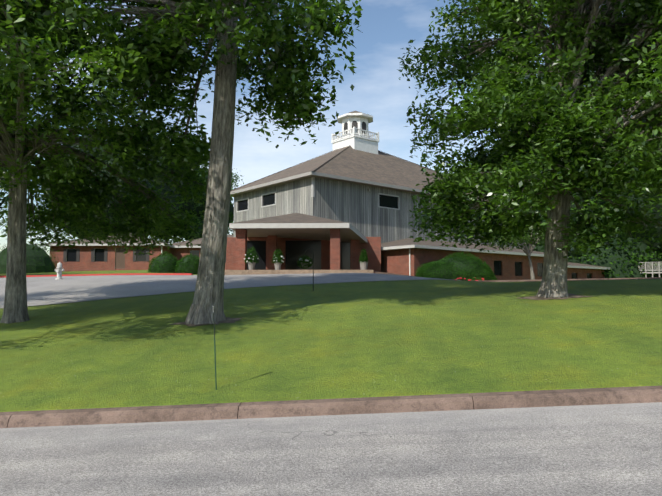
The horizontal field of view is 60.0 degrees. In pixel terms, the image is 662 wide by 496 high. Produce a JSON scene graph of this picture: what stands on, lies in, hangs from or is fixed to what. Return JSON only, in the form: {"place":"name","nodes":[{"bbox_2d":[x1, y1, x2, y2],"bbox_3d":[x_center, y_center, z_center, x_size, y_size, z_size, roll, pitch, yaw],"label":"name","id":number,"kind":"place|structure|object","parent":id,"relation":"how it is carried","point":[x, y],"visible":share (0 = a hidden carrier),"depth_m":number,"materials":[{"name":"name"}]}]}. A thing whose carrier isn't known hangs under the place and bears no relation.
{"place":"outdoors","nodes":[
{"label":"outdoors","id":0,"kind":"place"},
{"bbox_2d":[0,0,622,254],"label":"sky","id":1,"kind":"structure","parent":0,"point":[387,27],"materials":[{"name":"blue"}]},
{"bbox_2d":[0,270,661,411],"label":"terrain","id":2,"kind":"structure","parent":0,"point":[360,339],"depth_m":11.58,"materials":[{"name":"green plant"}]},
{"bbox_2d":[0,167,8,209],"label":"tree trunk limbs","id":3,"kind":"object","parent":2,"relation":"on","point":[4,198],"visible":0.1,"depth_m":55.74,"materials":[{"name":"green plant"}]},
{"bbox_2d":[0,241,58,273],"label":"shrub","id":4,"kind":"object","parent":2,"relation":"on","point":[40,261],"visible":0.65,"depth_m":51.84,"materials":[{"name":"green plant"}]},
{"bbox_2d":[55,262,63,278],"bbox_3d":[-15.753,1.336,33.226,0.500,1.088,0.475,0,-4,2],"label":"fire hydrant","id":5,"kind":"object","parent":2,"relation":"on","point":[59,269],"visible":0.92,"depth_m":33.14,"materials":[{"name":"metal"}]},
{"bbox_2d":[27,119,130,238],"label":"tree trunk limbs","id":6,"kind":"object","parent":2,"relation":"on","point":[82,150],"depth_m":71.39,"materials":[{"name":"green plant"}]},
{"bbox_2d":[0,0,236,323],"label":"locust tree limbs","id":7,"kind":"object","parent":2,"relation":"on","point":[21,144],"visible":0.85,"depth_m":17.86,"materials":[{"name":"green plant"}]},
{"bbox_2d":[61,137,189,236],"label":"tree trunk limbs","id":8,"kind":"object","parent":2,"relation":"on","point":[157,188],"visible":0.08,"depth_m":68.14,"materials":[{"name":"green plant"}]},
{"bbox_2d":[44,233,232,271],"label":"church wing","id":9,"kind":"structure","parent":2,"relation":"on","point":[94,256],"depth_m":56.89,"materials":[{"name":"red brick"}]},
{"bbox_2d":[148,250,177,272],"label":"shrub","id":10,"kind":"object","parent":2,"relation":"on","point":[160,263],"visible":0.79,"depth_m":43.64,"materials":[{"name":"green plant"}]},
{"bbox_2d":[0,0,362,324],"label":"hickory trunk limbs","id":11,"kind":"object","parent":2,"relation":"on","point":[162,35],"visible":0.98,"depth_m":15.65,"materials":[{"name":"green plant"}]},
{"bbox_2d":[175,254,199,273],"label":"shrub","id":12,"kind":"object","parent":2,"relation":"on","point":[188,264],"visible":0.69,"depth_m":42.51,"materials":[{"name":"green plant"}]},
{"bbox_2d":[141,141,237,242],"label":"tree trunk limbs","id":13,"kind":"object","parent":2,"relation":"on","point":[197,209],"visible":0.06,"depth_m":77.40,"materials":[{"name":"green plant"}]},
{"bbox_2d":[168,317,244,325],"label":"bare soil","id":14,"kind":"structure","parent":2,"relation":"on","point":[230,320],"depth_m":15.37,"materials":[{"name":"brown soil"}]},
{"bbox_2d":[186,168,243,239],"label":"tree trunk limbs","id":15,"kind":"object","parent":2,"relation":"on","point":[231,215],"visible":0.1,"depth_m":100.82,"materials":[{"name":"green plant"}]},
{"bbox_2d":[213,305,216,389],"bbox_3d":[-1.729,1.526,8.521,0.088,1.351,0.063,0,-4,2],"label":"thin pole","id":16,"kind":"object","parent":2,"relation":"on","point":[214,351],"visible":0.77,"depth_m":8.51,"materials":[{"name":"black metal"}]},
{"bbox_2d":[225,213,380,274],"bbox_3d":[-2.049,-0.043,40.236,11.200,4.700,10.450,0,-4,2],"label":"porte cochere","id":17,"kind":"object","parent":2,"relation":"on","point":[335,246],"visible":0.77,"depth_m":39.99,"materials":[{"name":"brick"}]},
{"bbox_2d":[244,246,258,269],"bbox_3d":[-4.951,0.633,35.799,1.001,1.512,0.945,0,-4,2],"label":"planter pot","id":18,"kind":"object","parent":17,"relation":"on","point":[250,261],"visible":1,"depth_m":35.64,"materials":[{"name":"white"}]},
{"bbox_2d":[272,248,283,269],"bbox_3d":[-3.338,0.711,36.030,0.823,1.390,0.789,0,-4,2],"label":"planter pot","id":19,"kind":"object","parent":17,"relation":"on","point":[278,258],"visible":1,"depth_m":35.88,"materials":[{"name":"white"}]},
{"bbox_2d":[359,249,368,269],"bbox_3d":[2.073,0.785,36.350,0.656,1.488,0.673,0,-4,2],"label":"potted plant","id":20,"kind":"object","parent":17,"relation":"on","point":[364,263],"visible":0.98,"depth_m":36.20,"materials":[{"name":"white"}]},
{"bbox_2d":[297,249,313,290],"bbox_3d":[-1.048,0.925,23.304,0.708,1.815,0.682,0,-4,2],"label":"shepherd hook basket","id":21,"kind":"object","parent":2,"relation":"on","point":[303,262],"visible":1,"depth_m":23.24,"materials":[{"name":"green metal"}]},
{"bbox_2d":[0,386,661,427],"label":"concrete kerb","id":22,"kind":"object","parent":2,"relation":"on","point":[400,404],"visible":0.88,"depth_m":7.47,"materials":[{"name":"concrete"}]},
{"bbox_2d":[0,272,661,281],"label":"drive kerb","id":23,"kind":"structure","parent":2,"relation":"on","point":[537,280],"depth_m":36.26,"materials":[{"name":"concrete"}]},
{"bbox_2d":[230,145,534,248],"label":"building","id":24,"kind":"structure","parent":2,"relation":"on","point":[366,194],"depth_m":46.91,"materials":[{"name":"grey wood"}]},
{"bbox_2d":[331,111,378,153],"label":"cupola","id":25,"kind":"object","parent":24,"relation":"on","point":[355,134],"visible":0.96,"depth_m":52.32,"materials":[{"name":"white paint"}]},
{"bbox_2d":[416,251,496,280],"bbox_3d":[8.483,1.380,39.197,5.909,2.353,3.087,0,-4,2],"label":"shrub hedge","id":26,"kind":"object","parent":2,"relation":"on","point":[457,265],"visible":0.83,"depth_m":38.28,"materials":[{"name":"green plant"}]},
{"bbox_2d":[455,277,483,280],"bbox_3d":[9.023,2.038,37.115,2.009,0.278,1.085,0,-4,2],"label":"flower bed","id":27,"kind":"object","parent":2,"relation":"on","point":[478,279],"visible":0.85,"depth_m":37.08,"materials":[{"name":"red plant"}]},
{"bbox_2d":[381,238,609,279],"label":"church wing","id":28,"kind":"structure","parent":2,"relation":"on","point":[407,256],"depth_m":45.74,"materials":[{"name":"red brick"}]},
{"bbox_2d":[468,130,545,205],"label":"tree trunk limbs","id":29,"kind":"object","parent":2,"relation":"on","point":[500,169],"depth_m":86.23,"materials":[{"name":"green plant"}]},
{"bbox_2d":[478,207,546,279],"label":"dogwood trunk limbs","id":30,"kind":"object","parent":2,"relation":"on","point":[528,237],"visible":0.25,"depth_m":35.91,"materials":[{"name":"green plant"}]},
{"bbox_2d":[398,0,661,297],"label":"walnut tree limbs","id":31,"kind":"object","parent":2,"relation":"on","point":[603,64],"visible":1,"depth_m":17.32,"materials":[{"name":"green plant"}]},
{"bbox_2d":[525,209,581,262],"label":"woodland understory","id":32,"kind":"object","parent":2,"relation":"on","point":[540,248],"visible":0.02,"depth_m":59.28,"materials":[{"name":"green plant"}]},
{"bbox_2d":[519,293,591,299],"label":"bare soil","id":33,"kind":"structure","parent":2,"relation":"on","point":[536,297],"depth_m":17.72,"materials":[{"name":"brown soil"}]},
{"bbox_2d":[532,122,600,218],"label":"tree trunk limbs","id":34,"kind":"object","parent":2,"relation":"on","point":[571,205],"depth_m":71.49,"materials":[{"name":"green plant"}]},
{"bbox_2d":[570,141,661,250],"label":"tree trunk limbs","id":35,"kind":"object","parent":2,"relation":"on","point":[656,216],"visible":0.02,"depth_m":58.24,"materials":[{"name":"green plant"}]},
{"bbox_2d":[571,218,661,277],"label":"woodland understory","id":36,"kind":"object","parent":2,"relation":"on","point":[622,261],"visible":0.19,"depth_m":58.43,"materials":[{"name":"green plant"}]},
{"bbox_2d":[638,262,661,277],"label":"bench","id":37,"kind":"object","parent":2,"relation":"on","point":[649,265],"visible":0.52,"depth_m":57.70,"materials":[{"name":"white wood"}]},
{"bbox_2d":[0,402,661,495],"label":"road asphalt","id":38,"kind":"structure","parent":0,"point":[601,450],"depth_m":5.60,"materials":[{"name":"grey asphalt"}]},
{"bbox_2d":[0,273,661,307],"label":"driveway asphalt","id":39,"kind":"structure","parent":0,"point":[51,290],"depth_m":28.17,"materials":[{"name":"grey asphalt"}]}
]}

